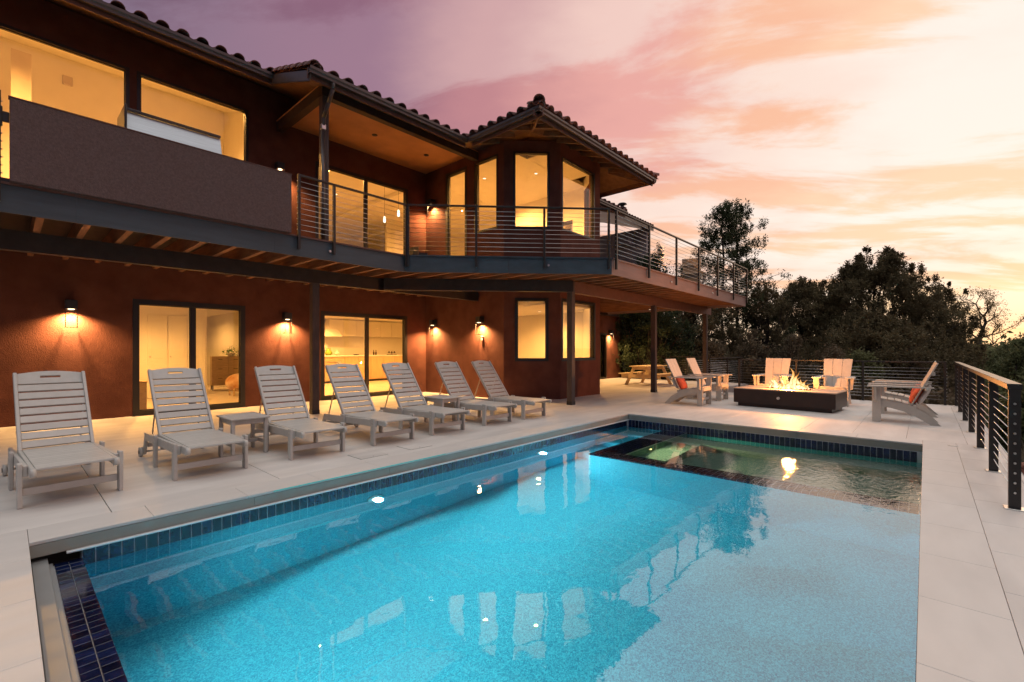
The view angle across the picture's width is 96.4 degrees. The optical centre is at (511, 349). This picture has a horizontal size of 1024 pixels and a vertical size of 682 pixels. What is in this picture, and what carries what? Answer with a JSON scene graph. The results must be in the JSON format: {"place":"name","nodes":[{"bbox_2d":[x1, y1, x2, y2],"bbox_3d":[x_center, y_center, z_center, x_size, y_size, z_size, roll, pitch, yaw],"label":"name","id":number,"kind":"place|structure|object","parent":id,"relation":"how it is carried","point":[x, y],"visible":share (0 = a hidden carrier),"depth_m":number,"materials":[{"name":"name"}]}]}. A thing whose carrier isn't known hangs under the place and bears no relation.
{"place":"outdoors","nodes":[
{"label":"outdoors","id":0,"kind":"place"},
{"bbox_2d":[140,381,147,409],"bbox_3d":[-8.264,1.018,10.095,0.320,0.645,0.300,0,0,42],"label":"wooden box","id":1,"kind":"object","parent":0,"point":[143,394],"visible":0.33,"depth_m":10.05,"materials":[{"name":"brown wood"}]},
{"bbox_2d":[409,247,427,254],"bbox_3d":[-2.364,-2.340,12.303,0.770,0.680,0.849,0,0,7],"label":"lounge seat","id":2,"kind":"object","parent":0,"point":[412,251],"visible":0.22,"depth_m":11.96,"materials":[{"name":"brown"}]},
{"bbox_2d":[0,378,1023,681],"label":"pool deck","id":3,"kind":"structure","parent":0,"point":[970,610],"depth_m":4.64,"materials":[{"name":"concrete"}]},
{"bbox_2d":[1,371,122,509],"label":"sun lounger","id":4,"kind":"object","parent":3,"relation":"on","point":[26,462],"visible":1,"depth_m":4.80,"materials":[{"name":"grey plastic"}]},
{"bbox_2d":[138,368,248,480],"bbox_3d":[-3.858,0.804,5.525,1.909,1.131,0.724,0,0,41],"label":"sun lounger","id":5,"kind":"object","parent":3,"relation":"on","point":[185,441],"visible":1,"depth_m":5.68,"materials":[{"name":"grey wood"}]},
{"bbox_2d":[216,412,269,455],"bbox_3d":[-3.610,1.126,6.146,0.599,0.488,0.470,0,0,42],"label":"side table","id":6,"kind":"object","parent":3,"relation":"on","point":[234,419],"visible":0.86,"depth_m":6.10,"materials":[{"name":"grey plastic"}]},
{"bbox_2d":[246,365,346,459],"bbox_3d":[-3.047,0.804,6.437,1.909,1.131,0.724,0,0,44],"label":"sun lounger","id":7,"kind":"object","parent":3,"relation":"on","point":[300,425],"visible":0.91,"depth_m":6.61,"materials":[{"name":"grey wood"}]},
{"bbox_2d":[0,0,658,426],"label":"house","id":8,"kind":"structure","parent":3,"relation":"on","point":[100,60],"depth_m":12.21,"materials":[{"name":"red paint"}]},
{"bbox_2d":[0,22,129,181],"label":"window","id":9,"kind":"structure","parent":8,"relation":"in","point":[8,28],"depth_m":8.79,"materials":[{"name":"black"}]},
{"bbox_2d":[64,299,77,327],"bbox_3d":[-8.348,-0.688,8.662,0.194,0.545,0.170,0,0,42],"label":"wall lantern","id":10,"kind":"object","parent":8,"relation":"attached to","point":[70,304],"depth_m":8.61,"materials":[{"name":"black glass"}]},
{"bbox_2d":[140,305,206,398],"bbox_3d":[-11.863,0.025,14.122,5.060,2.630,2.950,0,0,42],"label":"closet","id":11,"kind":"object","parent":8,"relation":"on","point":[164,337],"visible":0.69,"depth_m":12.86,"materials":[{"name":"paint"}]},
{"bbox_2d":[147,315,166,397],"bbox_3d":[-9.810,0.185,12.665,0.059,2.290,0.440,0,0,42],"label":"closet door","id":12,"kind":"structure","parent":11,"relation":"in","point":[156,324],"depth_m":12.64,"materials":[{"name":"paint"}]},
{"bbox_2d":[168,316,186,391],"bbox_3d":[-9.502,0.185,13.006,0.059,2.290,0.440,0,0,42],"label":"closet door","id":13,"kind":"structure","parent":11,"relation":"in","point":[177,325],"depth_m":12.99,"materials":[{"name":"paint"}]},
{"bbox_2d":[188,316,205,390],"bbox_3d":[-9.200,0.185,13.353,0.041,2.290,0.440,0,0,42],"label":"closet door","id":14,"kind":"structure","parent":11,"relation":"in","point":[200,321],"depth_m":13.42,"materials":[{"name":"paint"}]},
{"bbox_2d":[131,299,246,416],"bbox_3d":[-7.119,0.170,10.206,0.190,2.440,2.140,0,0,42],"label":"sliding door","id":15,"kind":"structure","parent":8,"relation":"in","point":[192,307],"depth_m":10.17,"materials":[{"name":"black"}]},
{"bbox_2d":[137,71,248,161],"bbox_3d":[-7.095,-4.375,10.279,0.130,2.790,2.100,0,0,42],"label":"window","id":16,"kind":"structure","parent":8,"relation":"in","point":[140,75],"depth_m":10.30,"materials":[{"name":"black"}]},
{"bbox_2d":[210,356,238,390],"bbox_3d":[-9.627,0.780,15.449,0.900,1.120,0.495,0,0,-40],"label":"dresser","id":17,"kind":"object","parent":8,"relation":"on","point":[223,369],"visible":0.66,"depth_m":15.19,"materials":[{"name":"brown wood"}]},
{"bbox_2d":[222,345,236,355],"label":"potted plant","id":18,"kind":"object","parent":17,"relation":"on","point":[228,353],"visible":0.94,"depth_m":15.44,"materials":[{"name":"green plant"}]},
{"bbox_2d":[225,373,238,395],"bbox_3d":[-8.032,1.017,13.484,0.720,0.646,0.720,0,0,42],"label":"armchair","id":19,"kind":"object","parent":8,"relation":"on","point":[232,382],"visible":0.45,"depth_m":13.19,"materials":[{"name":"brown fabric"}]},
{"bbox_2d":[275,161,284,171],"bbox_3d":[-5.821,-4.428,11.459,0.194,0.545,0.170,0,0,42],"label":"wall lantern","id":20,"kind":"object","parent":8,"relation":"attached to","point":[280,166],"depth_m":11.40,"materials":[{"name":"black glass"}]},
{"bbox_2d":[282,312,291,333],"bbox_3d":[-5.700,-0.688,11.592,0.194,0.545,0.170,0,0,42],"label":"wall lantern","id":21,"kind":"object","parent":8,"relation":"attached to","point":[286,316],"depth_m":11.56,"materials":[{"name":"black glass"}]},
{"bbox_2d":[325,321,342,336],"bbox_3d":[-7.522,-0.890,18.994,0.530,0.680,0.760,0,0,42],"label":"range hood","id":22,"kind":"object","parent":8,"relation":"attached to","point":[329,332],"visible":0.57,"depth_m":18.89,"materials":[{"name":"paint"}]},
{"bbox_2d":[315,161,407,253],"bbox_3d":[-4.309,-3.540,13.361,0.130,3.020,2.950,0,0,42],"label":"sliding door","id":23,"kind":"structure","parent":8,"relation":"in","point":[365,179],"depth_m":13.34,"materials":[{"name":"black"}]},
{"bbox_2d":[325,355,401,382],"bbox_3d":[-6.271,0.785,19.804,0.700,1.110,4.860,0,0,42],"label":"kitchen counter","id":24,"kind":"object","parent":8,"relation":"on","point":[376,372],"visible":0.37,"depth_m":19.63,"materials":[{"name":"white wood"}]},
{"bbox_2d":[325,359,338,380],"bbox_3d":[-7.165,0.800,18.267,0.070,0.860,0.600,0,0,42],"label":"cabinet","id":25,"kind":"object","parent":24,"relation":"attached to","point":[330,361],"visible":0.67,"depth_m":18.16,"materials":[{"name":"beige wood"}]},
{"bbox_2d":[331,357,344,377],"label":"cabinet door","id":26,"kind":"structure","parent":24,"relation":"in","point":[342,359],"depth_m":18.58,"materials":[{"name":"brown wood"}]},
{"bbox_2d":[345,357,357,376],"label":"cabinet door","id":27,"kind":"structure","parent":24,"relation":"in","point":[348,360],"depth_m":18.94,"materials":[{"name":"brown wood"}]},
{"bbox_2d":[358,357,370,378],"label":"cabinet door","id":28,"kind":"structure","parent":24,"relation":"in","point":[360,359],"depth_m":19.28,"materials":[{"name":"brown wood"}]},
{"bbox_2d":[371,357,382,378],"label":"cabinet door","id":29,"kind":"structure","parent":24,"relation":"in","point":[376,362],"depth_m":19.77,"materials":[{"name":"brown wood"}]},
{"bbox_2d":[383,356,393,377],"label":"cabinet door","id":30,"kind":"structure","parent":24,"relation":"in","point":[385,359],"depth_m":20.17,"materials":[{"name":"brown wood"}]},
{"bbox_2d":[320,311,406,400],"bbox_3d":[-4.246,0.170,13.386,0.190,2.440,2.810,0,0,42],"label":"sliding door","id":31,"kind":"structure","parent":8,"relation":"in","point":[366,317],"depth_m":13.37,"materials":[{"name":"black"}]},
{"bbox_2d":[326,319,401,337],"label":"wall cupboards","id":32,"kind":"object","parent":8,"relation":"attached to","point":[354,328],"depth_m":20.11,"materials":[{"name":"paint"}]},
{"bbox_2d":[0,181,745,413],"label":"balcony","id":33,"kind":"structure","parent":8,"relation":"attached to","point":[42,221],"depth_m":9.27,"materials":[{"name":"metal"}]},
{"bbox_2d":[0,90,1,201],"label":"balcony railing","id":34,"kind":"object","parent":33,"relation":"attached to","point":[0,151],"visible":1,"depth_m":5.40,"materials":[{"name":"brown metal"}]},
{"bbox_2d":[0,95,291,232],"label":"parapet panel","id":35,"kind":"structure","parent":33,"relation":"on","point":[52,148],"depth_m":6.31,"materials":[{"name":"brown paint"}]},
{"bbox_2d":[117,104,221,153],"bbox_3d":[-5.208,-2.750,7.287,0.640,1.500,1.570,0,0,42],"label":"grill","id":36,"kind":"object","parent":33,"relation":"on","point":[150,125],"visible":0.2,"depth_m":6.93,"materials":[{"name":"metal"}]},
{"bbox_2d":[297,174,406,265],"bbox_3d":[-2.982,-2.415,8.827,0.055,1.310,2.289,0,0,42],"label":"balcony railing","id":37,"kind":"object","parent":33,"relation":"attached to","point":[333,210],"visible":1,"depth_m":8.47,"materials":[{"name":"brown metal"}]},
{"bbox_2d":[407,204,609,268],"bbox_3d":[-0.044,-2.415,9.793,4.369,1.310,0.055,0,0,-4],"label":"balcony railing","id":38,"kind":"object","parent":33,"relation":"attached to","point":[544,221],"visible":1,"depth_m":9.78,"materials":[{"name":"brown metal"}]},
{"bbox_2d":[615,209,747,302],"bbox_3d":[4.125,-2.415,15.034,4.032,1.310,9.949,0,0,42],"label":"balcony railing","id":39,"kind":"object","parent":33,"relation":"attached to","point":[650,249],"visible":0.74,"depth_m":12.46,"materials":[{"name":"brown metal"}]},
{"bbox_2d":[680,258,706,283],"bbox_3d":[6.367,-2.567,16.110,0.870,1.133,1.045,0,0,27],"label":"adirondack chair","id":40,"kind":"object","parent":33,"relation":"on","point":[689,268],"visible":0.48,"depth_m":15.84,"materials":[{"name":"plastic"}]},
{"bbox_2d":[429,319,436,335],"bbox_3d":[-2.505,-0.698,14.530,0.170,0.545,0.194,0,0,42],"label":"wall lantern","id":41,"kind":"object","parent":8,"relation":"attached to","point":[432,323],"depth_m":14.46,"materials":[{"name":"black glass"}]},
{"bbox_2d":[445,166,466,255],"bbox_3d":[-1.668,-3.750,13.980,0.980,3.440,0.130,0,0,42],"label":"glazed door","id":42,"kind":"structure","parent":8,"relation":"in","point":[448,176],"depth_m":14.22,"materials":[{"name":"black"}]},
{"bbox_2d":[475,316,483,334],"bbox_3d":[-0.917,-0.698,13.095,0.170,0.545,0.194,0,0,42],"label":"wall lantern","id":43,"kind":"object","parent":8,"relation":"attached to","point":[479,319],"depth_m":13.04,"materials":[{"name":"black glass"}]},
{"bbox_2d":[474,153,497,232],"bbox_3d":[-0.710,-4.430,13.115,0.960,2.080,0.130,0,0,42],"label":"window","id":44,"kind":"structure","parent":8,"relation":"in","point":[476,165],"depth_m":13.35,"materials":[{"name":"black"}]},
{"bbox_2d":[513,151,549,228],"bbox_3d":[0.535,-4.410,12.685,1.010,2.120,0.130,0,0,-2],"label":"window","id":45,"kind":"structure","parent":8,"relation":"in","point":[515,153],"depth_m":12.64,"materials":[{"name":"black"}]},
{"bbox_2d":[515,298,548,360],"bbox_3d":[0.545,-0.555,12.685,0.930,1.750,0.130,0,0,-2],"label":"window","id":46,"kind":"structure","parent":8,"relation":"in","point":[546,300],"depth_m":12.63,"materials":[{"name":"black"}]},
{"bbox_2d":[563,221,572,229],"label":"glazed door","id":47,"kind":"structure","parent":8,"relation":"in","point":[566,224],"depth_m":16.25,"materials":[{"name":"black"}]},
{"bbox_2d":[561,298,595,360],"bbox_3d":[1.917,-0.555,13.376,0.130,1.750,1.760,0,0,42],"label":"window","id":48,"kind":"structure","parent":8,"relation":"in","point":[593,305],"depth_m":13.91,"materials":[{"name":"black"}]},
{"bbox_2d":[562,156,594,240],"bbox_3d":[1.911,-4.350,13.369,0.130,2.040,1.700,0,0,42],"label":"window","id":49,"kind":"structure","parent":8,"relation":"in","point":[592,175],"depth_m":13.93,"materials":[{"name":"black"}]},
{"bbox_2d":[586,188,588,236],"bbox_3d":[2.623,-4.350,14.937,0.130,2.040,1.100,0,0,-4],"label":"window","id":50,"kind":"structure","parent":8,"relation":"in","point":[587,192],"depth_m":15.43,"materials":[{"name":"black"}]},
{"bbox_2d":[600,333,606,378],"bbox_3d":[4.226,0.295,21.465,0.130,2.150,0.620,0,0,42],"label":"glazed door","id":51,"kind":"structure","parent":8,"relation":"in","point":[604,334],"depth_m":21.62,"materials":[{"name":"black metal"}]},
{"bbox_2d":[348,450,386,459],"bbox_3d":[-1.877,1.367,5.962,0.340,0.005,0.390,0,0,42],"label":"skimmer lid","id":52,"kind":"object","parent":3,"relation":"on","point":[368,454],"visible":1,"depth_m":5.96,"materials":[{"name":"grey plastic"}]},
{"bbox_2d":[322,364,418,445],"bbox_3d":[-2.304,0.804,7.260,1.909,1.131,0.724,0,0,41],"label":"sun lounger","id":53,"kind":"object","parent":3,"relation":"on","point":[373,418],"visible":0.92,"depth_m":7.38,"materials":[{"name":"grey wood"}]},
{"bbox_2d":[397,442,431,449],"bbox_3d":[-1.388,1.367,6.504,0.340,0.005,0.370,0,0,42],"label":"skimmer lid","id":54,"kind":"object","parent":3,"relation":"on","point":[417,445],"visible":1,"depth_m":6.46,"materials":[{"name":"grey plastic"}]},
{"bbox_2d":[380,362,469,435],"bbox_3d":[-1.604,0.804,8.065,1.909,1.131,0.724,0,0,42],"label":"sun lounger","id":55,"kind":"object","parent":3,"relation":"on","point":[422,408],"visible":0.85,"depth_m":8.16,"materials":[{"name":"grey wood"}]},
{"bbox_2d":[424,395,461,422],"bbox_3d":[-1.323,1.126,8.648,0.599,0.488,0.470,0,0,41],"label":"side table","id":56,"kind":"object","parent":3,"relation":"on","point":[441,399],"visible":0.73,"depth_m":8.57,"materials":[{"name":"grey plastic"}]},
{"bbox_2d":[433,361,516,425],"bbox_3d":[-0.799,0.804,8.985,1.909,1.131,0.724,0,0,43],"label":"sun lounger","id":57,"kind":"object","parent":3,"relation":"on","point":[450,372],"visible":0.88,"depth_m":9.10,"materials":[{"name":"grey wood"}]},
{"bbox_2d":[31,419,921,681],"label":"swimming pool","id":58,"kind":"structure","parent":3,"relation":"in","point":[77,642],"depth_m":3.45,"materials":[{"name":"blue paint"}]},
{"bbox_2d":[84,425,921,681],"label":"water","id":59,"kind":"structure","parent":58,"relation":"in","point":[629,553],"depth_m":3.23,"materials":[{"name":"blue liquid"}]},
{"bbox_2d":[465,360,551,419],"bbox_3d":[-0.104,0.804,9.739,1.909,1.131,0.724,0,0,41],"label":"sun lounger","id":60,"kind":"object","parent":3,"relation":"on","point":[503,394],"visible":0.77,"depth_m":9.84,"materials":[{"name":"grey wood"}]},
{"bbox_2d":[618,365,671,385],"bbox_3d":[5.386,0.995,18.045,1.643,0.750,1.840,0,0,42],"label":"picnic table","id":61,"kind":"object","parent":3,"relation":"on","point":[645,373],"visible":0.81,"depth_m":17.80,"materials":[{"name":"beige wood"}]},
{"bbox_2d":[639,356,740,382],"bbox_3d":[7.688,0.832,20.143,4.530,1.077,0.130,0,0,42],"label":"patio railing","id":62,"kind":"object","parent":3,"relation":"on","point":[698,364],"visible":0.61,"depth_m":19.89,"materials":[{"name":"brown metal"}]},
{"bbox_2d":[665,359,715,405],"bbox_3d":[4.477,0.803,11.589,1.045,1.133,0.870,0,0,42],"label":"adirondack chair","id":63,"kind":"object","parent":3,"relation":"on","point":[700,389],"visible":0.98,"depth_m":11.51,"materials":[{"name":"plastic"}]},
{"bbox_2d":[676,376,687,389],"bbox_3d":[4.336,0.850,11.690,0.141,0.360,0.460,-31,-20,38],"label":"pillow","id":64,"kind":"object","parent":63,"relation":"on","point":[682,383],"visible":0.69,"depth_m":11.57,"materials":[{"name":"orange fabric"}]},
{"bbox_2d":[686,358,731,400],"bbox_3d":[5.446,0.803,12.735,1.045,1.133,0.870,0,0,42],"label":"adirondack chair","id":65,"kind":"object","parent":3,"relation":"on","point":[718,386],"visible":0.75,"depth_m":12.67,"materials":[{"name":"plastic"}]},
{"bbox_2d":[708,357,744,386],"bbox_3d":[8.054,0.832,17.117,0.130,1.077,3.930,0,0,42],"label":"patio railing","id":66,"kind":"object","parent":3,"relation":"on","point":[726,364],"visible":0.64,"depth_m":17.11,"materials":[{"name":"brown metal"}]},
{"bbox_2d":[752,358,791,386],"bbox_3d":[7.121,0.803,12.431,0.870,1.133,1.045,0,0,42],"label":"adirondack chair","id":67,"kind":"object","parent":3,"relation":"on","point":[777,368],"visible":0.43,"depth_m":12.64,"materials":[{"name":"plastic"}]},
{"bbox_2d":[733,385,846,412],"bbox_3d":[6.554,1.135,10.867,1.114,0.470,2.108,0,0,-43],"label":"fire table","id":68,"kind":"object","parent":3,"relation":"on","point":[822,400],"visible":0.91,"depth_m":10.44,"materials":[{"name":"metal"}]},
{"bbox_2d":[769,368,809,389],"bbox_3d":[6.584,0.683,10.855,0.160,0.526,0.914,0,0,-43],"label":"fire","id":69,"kind":"object","parent":68,"relation":"on","point":[793,382],"visible":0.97,"depth_m":10.82,"materials":[{"name":"yellow"}]},
{"bbox_2d":[811,359,855,406],"bbox_3d":[8.138,0.803,11.512,0.870,1.133,1.045,0,0,42],"label":"adirondack chair","id":70,"kind":"object","parent":3,"relation":"on","point":[836,369],"visible":0.77,"depth_m":11.66,"materials":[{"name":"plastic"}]},
{"bbox_2d":[738,359,948,405],"bbox_3d":[8.911,0.832,12.838,4.840,1.077,0.130,0,0,42],"label":"patio railing","id":71,"kind":"object","parent":3,"relation":"on","point":[796,368],"visible":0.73,"depth_m":12.27,"materials":[{"name":"brown metal"}]},
{"bbox_2d":[867,362,940,425],"bbox_3d":[7.450,0.803,8.726,1.045,1.133,0.870,0,0,39],"label":"adirondack chair","id":72,"kind":"object","parent":3,"relation":"on","point":[879,401],"visible":0.98,"depth_m":8.61,"materials":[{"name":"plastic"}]},
{"bbox_2d":[909,386,922,403],"bbox_3d":[7.593,0.850,8.598,0.146,0.360,0.460,30,18,35],"label":"pillow","id":73,"kind":"object","parent":72,"relation":"on","point":[914,393],"visible":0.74,"depth_m":8.47,"materials":[{"name":"orange fabric"}]},
{"bbox_2d":[872,361,937,417],"bbox_3d":[8.409,0.803,9.788,1.045,1.133,0.870,0,0,43],"label":"adirondack chair","id":74,"kind":"object","parent":3,"relation":"on","point":[922,406],"visible":0.46,"depth_m":9.73,"materials":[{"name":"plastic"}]},
{"bbox_2d":[917,385,930,403],"bbox_3d":[7.673,0.829,8.525,0.107,0.400,0.480,32,20,35],"label":"pillow","id":75,"kind":"object","parent":74,"relation":"on","point":[923,396],"visible":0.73,"depth_m":8.38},
{"bbox_2d":[953,362,1023,511],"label":"patio railing","id":76,"kind":"object","parent":3,"relation":"on","point":[965,391],"visible":1,"depth_m":5.14,"materials":[{"name":"brown metal"}]},
{"bbox_2d":[51,376,1023,565],"bbox_3d":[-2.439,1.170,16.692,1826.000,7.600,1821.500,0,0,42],"label":"ground","id":77,"kind":"structure","parent":0,"point":[1006,450],"depth_m":10.74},
{"bbox_2d":[600,211,653,369],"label":"house wing","id":78,"kind":"structure","parent":77,"relation":"on","point":[603,239],"depth_m":25.94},
{"bbox_2d":[622,316,690,378],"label":"juniper tree","id":79,"kind":"object","parent":77,"relation":"on","point":[632,327],"visible":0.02,"depth_m":24.91,"materials":[{"name":"green plant"}]},
{"bbox_2d":[613,242,700,380],"bbox_3d":[6.822,-0.217,22.981,5.646,10.424,4.844,0,0,42],"label":"oak tree","id":80,"kind":"object","parent":77,"relation":"on","point":[667,327],"visible":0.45,"depth_m":21.67,"materials":[{"name":"green plant"}]},
{"bbox_2d":[661,349,688,380],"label":"shrub","id":81,"kind":"object","parent":77,"relation":"on","point":[665,362],"visible":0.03,"depth_m":22.63,"materials":[{"name":"green plant"}]},
{"bbox_2d":[670,258,717,380],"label":"oak tree","id":82,"kind":"object","parent":77,"relation":"on","point":[679,271],"visible":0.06,"depth_m":24.78,"materials":[{"name":"green plant"}]},
{"bbox_2d":[664,284,748,377],"bbox_3d":[10.016,-0.598,23.817,4.968,5.953,5.210,0,0,16],"label":"juniper tree","id":83,"kind":"object","parent":77,"relation":"on","point":[732,335],"visible":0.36,"depth_m":23.09,"materials":[{"name":"green plant"}]},
{"bbox_2d":[692,339,737,382],"bbox_3d":[9.644,0.832,21.699,2.113,3.089,2.748,0,0,42],"label":"shrub","id":84,"kind":"object","parent":77,"relation":"on","point":[716,349],"visible":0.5,"depth_m":21.14,"materials":[{"name":"green plant"}]},
{"bbox_2d":[689,200,777,371],"bbox_3d":[11.935,-2.746,26.221,4.980,11.432,5.775,0,0,-7],"label":"pine tree","id":85,"kind":"object","parent":77,"relation":"on","point":[727,217],"visible":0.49,"depth_m":25.62,"materials":[{"name":"green plant"}]},
{"bbox_2d":[715,328,775,384],"bbox_3d":[11.011,0.654,21.057,2.810,3.529,2.653,0,0,42],"label":"shrub","id":86,"kind":"object","parent":77,"relation":"on","point":[751,350],"visible":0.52,"depth_m":20.81,"materials":[{"name":"green plant"}]},
{"bbox_2d":[696,198,798,372],"bbox_3d":[13.370,-2.843,27.064,6.214,12.255,5.632,0,0,42],"label":"pine tree","id":87,"kind":"object","parent":77,"relation":"on","point":[741,209],"visible":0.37,"depth_m":26.40,"materials":[{"name":"green plant"}]},
{"bbox_2d":[729,280,803,381],"bbox_3d":[13.653,-0.365,25.108,3.958,6.957,4.316,0,0,42],"label":"juniper tree","id":88,"kind":"object","parent":77,"relation":"on","point":[763,321],"visible":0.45,"depth_m":24.42,"materials":[{"name":"green plant"}]},
{"bbox_2d":[761,330,815,381],"bbox_3d":[13.260,0.854,22.176,2.633,3.597,2.885,0,0,42],"label":"shrub","id":89,"kind":"object","parent":77,"relation":"on","point":[787,351],"visible":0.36,"depth_m":21.84,"materials":[{"name":"green plant"}]},
{"bbox_2d":[624,363,987,405],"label":"undergrowth","id":90,"kind":"object","parent":77,"relation":"on","point":[927,400],"visible":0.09,"depth_m":18.26,"materials":[{"name":"green plant"}]},
{"bbox_2d":[760,275,863,380],"bbox_3d":[19.284,-0.624,30.267,7.001,8.448,7.951,0,0,15],"label":"juniper tree","id":91,"kind":"object","parent":77,"relation":"on","point":[801,291],"visible":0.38,"depth_m":28.81,"materials":[{"name":"green plant"}]},
{"bbox_2d":[803,343,852,384],"bbox_3d":[14.719,1.225,20.985,2.052,3.401,2.496,0,0,9],"label":"shrub","id":92,"kind":"object","parent":77,"relation":"on","point":[835,354],"visible":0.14,"depth_m":21.00,"materials":[{"name":"green plant"}]},
{"bbox_2d":[698,330,1012,370],"bbox_3d":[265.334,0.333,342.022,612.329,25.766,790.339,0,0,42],"label":"woodland","id":93,"kind":"object","parent":77,"relation":"on","point":[1000,343],"visible":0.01,"depth_m":78.62,"materials":[{"name":"green plant"}]},
{"bbox_2d":[844,347,886,397],"bbox_3d":[14.751,1.351,19.586,2.180,2.983,1.810,0,0,42],"label":"shrub","id":94,"kind":"object","parent":77,"relation":"on","point":[857,366],"visible":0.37,"depth_m":19.27,"materials":[{"name":"green plant"}]},
{"bbox_2d":[794,245,990,371],"bbox_3d":[22.601,-1.449,28.687,8.765,10.208,10.002,0,0,-21],"label":"oak tree","id":95,"kind":"object","parent":77,"relation":"on","point":[857,279],"visible":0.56,"depth_m":26.99,"materials":[{"name":"green plant"}]},
{"bbox_2d":[798,307,988,397],"bbox_3d":[18.442,0.787,23.013,7.754,5.809,7.661,0,0,42],"label":"juniper tree","id":96,"kind":"object","parent":77,"relation":"on","point":[866,330],"visible":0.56,"depth_m":21.71,"materials":[{"name":"green plant"}]},
{"bbox_2d":[878,342,954,396],"bbox_3d":[18.287,1.482,20.918,3.044,3.701,3.216,0,0,42],"label":"shrub","id":97,"kind":"object","parent":77,"relation":"on","point":[939,372],"visible":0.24,"depth_m":20.69,"materials":[{"name":"green plant"}]},
{"bbox_2d":[911,282,975,360],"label":"juniper tree","id":98,"kind":"object","parent":77,"relation":"on","point":[936,312],"visible":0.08,"depth_m":29.14,"materials":[{"name":"green plant"}]},
{"bbox_2d":[931,321,978,386],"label":"juniper tree","id":99,"kind":"object","parent":77,"relation":"on","point":[948,325],"visible":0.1,"depth_m":26.36,"materials":[{"name":"green plant"}]},
{"bbox_2d":[956,341,999,388],"bbox_3d":[29.600,1.816,30.088,4.032,5.708,4.012,0,0,42],"label":"shrub","id":100,"kind":"object","parent":77,"relation":"on","point":[986,369],"visible":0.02,"depth_m":29.20,"materials":[{"name":"green plant"}]},
{"bbox_2d":[954,286,1023,346],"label":"gnarled tree","id":101,"kind":"object","parent":77,"relation":"on","point":[990,307],"visible":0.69,"depth_m":41.88,"materials":[{"name":"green plant"}]},
{"bbox_2d":[954,344,1023,392],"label":"shrub","id":102,"kind":"object","parent":77,"relation":"on","point":[1016,360],"visible":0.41,"depth_m":15.04,"materials":[{"name":"green plant"}]},
{"bbox_2d":[983,337,1011,368],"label":"shrub","id":103,"kind":"object","parent":77,"relation":"on","point":[991,352],"visible":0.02,"depth_m":50.44,"materials":[{"name":"green plant"}]},
{"bbox_2d":[976,353,1021,392],"bbox_3d":[25.633,1.920,23.829,2.351,3.542,2.407,0,0,-16],"label":"shrub","id":104,"kind":"object","parent":77,"relation":"on","point":[990,364],"visible":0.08,"depth_m":24.13,"materials":[{"name":"green plant"}]},
{"bbox_2d":[975,375,1023,448],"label":"shrub","id":105,"kind":"object","parent":77,"relation":"on","point":[1003,391],"visible":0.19,"depth_m":9.34,"materials":[{"name":"green plant"}]},
{"bbox_2d":[985,397,1023,461],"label":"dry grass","id":106,"kind":"structure","parent":77,"relation":"on","point":[1022,450],"depth_m":8.98,"materials":[{"name":"plant"}]},
{"bbox_2d":[986,333,1023,383],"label":"tree","id":107,"kind":"object","parent":77,"relation":"on","point":[1018,341],"visible":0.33,"depth_m":22.45,"materials":[{"name":"green plant"}]},
{"bbox_2d":[103,0,1023,346],"label":"sky","id":108,"kind":"structure","parent":0,"point":[847,126],"materials":[{"name":"pink"}]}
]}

